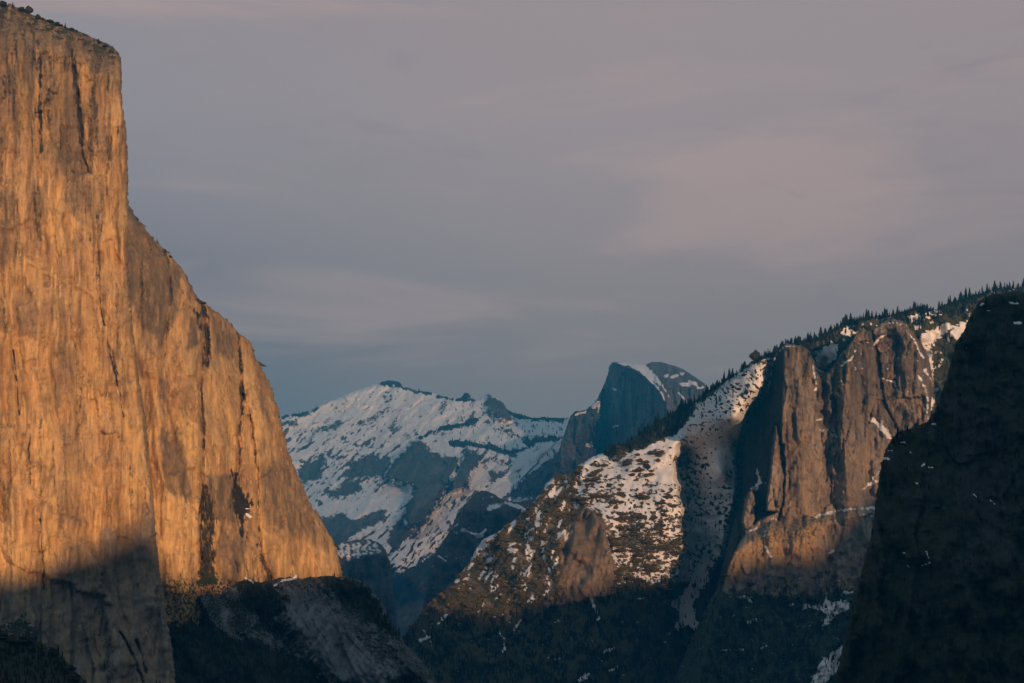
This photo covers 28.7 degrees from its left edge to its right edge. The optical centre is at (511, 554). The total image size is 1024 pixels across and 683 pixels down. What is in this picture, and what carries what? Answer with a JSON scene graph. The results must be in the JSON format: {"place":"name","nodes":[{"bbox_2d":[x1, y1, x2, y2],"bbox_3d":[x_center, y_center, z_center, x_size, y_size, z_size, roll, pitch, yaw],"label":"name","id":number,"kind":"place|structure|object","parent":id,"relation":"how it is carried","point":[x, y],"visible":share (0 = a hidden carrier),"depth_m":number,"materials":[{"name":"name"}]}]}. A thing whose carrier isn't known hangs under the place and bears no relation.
{"place":"outdoors","nodes":[
{"label":"outdoors","id":0,"kind":"place"},
{"bbox_2d":[0,638,84,682],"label":"wooded hill","id":1,"kind":"structure","parent":0,"point":[9,662],"depth_m":1677.45,"materials":[{"name":"green plant"}]},
{"bbox_2d":[0,633,7,640],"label":"bushy tree","id":2,"kind":"object","parent":1,"relation":"on","point":[3,636],"visible":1,"depth_m":1738.64,"materials":[{"name":"green plant"}]},
{"bbox_2d":[0,633,85,682],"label":"forest","id":3,"kind":"object","parent":1,"relation":"on","point":[62,668],"visible":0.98,"depth_m":1666.52,"materials":[{"name":"green plant"}]},
{"bbox_2d":[50,649,58,655],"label":"bushy tree","id":4,"kind":"object","parent":1,"relation":"on","point":[56,653],"visible":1,"depth_m":1706.19,"materials":[{"name":"green plant"}]},
{"bbox_2d":[0,3,435,682],"bbox_3d":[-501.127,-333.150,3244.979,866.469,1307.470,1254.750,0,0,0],"label":"granite mountain","id":5,"kind":"structure","parent":0,"point":[150,487],"depth_m":2962.96,"materials":[{"name":"brown stone"}]},
{"bbox_2d":[0,1,6,6],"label":"bushy tree","id":6,"kind":"object","parent":5,"relation":"on","point":[3,3],"visible":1,"depth_m":3094.47,"materials":[{"name":"green plant"}]},
{"bbox_2d":[25,5,33,13],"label":"bushy tree","id":7,"kind":"object","parent":5,"relation":"on","point":[28,9],"visible":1,"depth_m":3105.58,"materials":[{"name":"green plant"}]},
{"bbox_2d":[53,22,62,26],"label":"bushy tree","id":8,"kind":"object","parent":5,"relation":"on","point":[56,24],"visible":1,"depth_m":3068.92,"materials":[{"name":"green plant"}]},
{"bbox_2d":[156,573,399,682],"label":"forest","id":9,"kind":"object","parent":5,"relation":"on","point":[253,646],"visible":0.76,"depth_m":2960.50,"materials":[{"name":"green plant"}]},
{"bbox_2d":[336,539,396,628],"bbox_3d":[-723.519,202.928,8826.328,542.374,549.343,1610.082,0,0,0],"label":"rounded hill","id":10,"kind":"structure","parent":0,"point":[367,562],"depth_m":8276.21,"materials":[{"name":"stone"}]},
{"bbox_2d":[397,626,409,635],"bbox_3d":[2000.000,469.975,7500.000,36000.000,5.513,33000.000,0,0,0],"label":"ground","id":11,"kind":"structure","parent":0,"point":[403,629],"depth_m":12602.64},
{"bbox_2d":[279,380,568,626],"bbox_3d":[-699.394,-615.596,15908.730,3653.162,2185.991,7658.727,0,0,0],"label":"snowy mountain","id":12,"kind":"structure","parent":0,"point":[366,451],"depth_m":15662.67,"materials":[{"name":"white snow"}]},
{"bbox_2d":[282,384,563,615],"bbox_3d":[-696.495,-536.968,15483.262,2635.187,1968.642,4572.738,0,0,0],"label":"forest","id":13,"kind":"object","parent":12,"relation":"on","point":[562,422],"visible":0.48,"depth_m":15811.28,"materials":[{"name":"green plant"}]},
{"bbox_2d":[423,490,536,608],"bbox_3d":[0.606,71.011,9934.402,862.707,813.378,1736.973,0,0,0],"label":"rock knob hill","id":14,"kind":"structure","parent":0,"point":[481,515],"depth_m":9446.48,"materials":[{"name":"grey stone"}]},
{"bbox_2d":[0,0,1023,417],"label":"sky","id":15,"kind":"structure","parent":0,"point":[515,202],"materials":[{"name":"grey"}]},
{"bbox_2d":[550,362,708,479],"bbox_3d":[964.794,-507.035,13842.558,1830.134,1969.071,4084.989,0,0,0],"label":"dome mountain","id":16,"kind":"structure","parent":0,"point":[631,399],"depth_m":13984.66,"materials":[{"name":"stone"}]},
{"bbox_2d":[404,284,1023,682],"bbox_3d":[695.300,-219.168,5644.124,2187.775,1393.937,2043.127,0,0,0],"label":"forested mountain","id":17,"kind":"structure","parent":0,"point":[588,558],"depth_m":5441.96,"materials":[{"name":"grey stone"}]},
{"bbox_2d":[406,592,445,631],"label":"forest","id":18,"kind":"object","parent":17,"relation":"on","point":[434,601],"visible":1,"depth_m":5358.81,"materials":[{"name":"green plant"}]},
{"bbox_2d":[442,475,579,619],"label":"forest","id":19,"kind":"object","parent":17,"relation":"on","point":[502,536],"visible":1,"depth_m":5443.35,"materials":[{"name":"green plant"}]},
{"bbox_2d":[401,556,723,682],"bbox_3d":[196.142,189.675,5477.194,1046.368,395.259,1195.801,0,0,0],"label":"forest","id":20,"kind":"object","parent":17,"relation":"on","point":[420,651],"visible":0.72,"depth_m":5162.02,"materials":[{"name":"green plant"}]},
{"bbox_2d":[556,446,688,591],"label":"shrubbery","id":21,"kind":"object","parent":17,"relation":"on","point":[659,528],"visible":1,"depth_m":5445.49,"materials":[{"name":"green plant"}]},
{"bbox_2d":[675,360,769,598],"bbox_3d":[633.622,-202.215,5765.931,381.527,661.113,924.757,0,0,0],"label":"forest","id":22,"kind":"object","parent":17,"relation":"on","point":[746,392],"visible":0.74,"depth_m":5720.81,"materials":[{"name":"green plant"}]},
{"bbox_2d":[749,350,760,361],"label":"bushy tree","id":23,"kind":"object","parent":17,"relation":"on","point":[754,355],"visible":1,"depth_m":5330.21,"materials":[{"name":"green plant"}]},
{"bbox_2d":[604,281,1023,457],"bbox_3d":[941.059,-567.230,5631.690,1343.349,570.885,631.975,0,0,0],"label":"forest","id":24,"kind":"object","parent":17,"relation":"on","point":[673,427],"visible":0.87,"depth_m":5747.07,"materials":[{"name":"green plant"}]},
{"bbox_2d":[957,291,964,301],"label":"conifer tree","id":25,"kind":"object","parent":17,"relation":"on","point":[960,297],"visible":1,"depth_m":5759.34,"materials":[{"name":"green plant"}]},
{"bbox_2d":[673,319,932,682],"bbox_3d":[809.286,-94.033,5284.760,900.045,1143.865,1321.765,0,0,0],"label":"cliff","id":26,"kind":"structure","parent":0,"point":[818,437],"depth_m":5100.07,"materials":[{"name":"stone"}]},
{"bbox_2d":[690,576,850,682],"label":"forest","id":27,"kind":"object","parent":26,"relation":"on","point":[786,644],"visible":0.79,"depth_m":4865.74,"materials":[{"name":"green plant"}]},
{"bbox_2d":[836,291,1023,682],"bbox_3d":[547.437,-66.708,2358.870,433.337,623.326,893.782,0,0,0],"label":"dark mountain","id":28,"kind":"structure","parent":0,"point":[863,630],"depth_m":2124.10,"materials":[{"name":"black stone"}]},
{"bbox_2d":[844,295,1023,682],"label":"forest","id":29,"kind":"object","parent":28,"relation":"on","point":[958,530],"visible":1,"depth_m":2116.99,"materials":[{"name":"green plant"}]}
]}

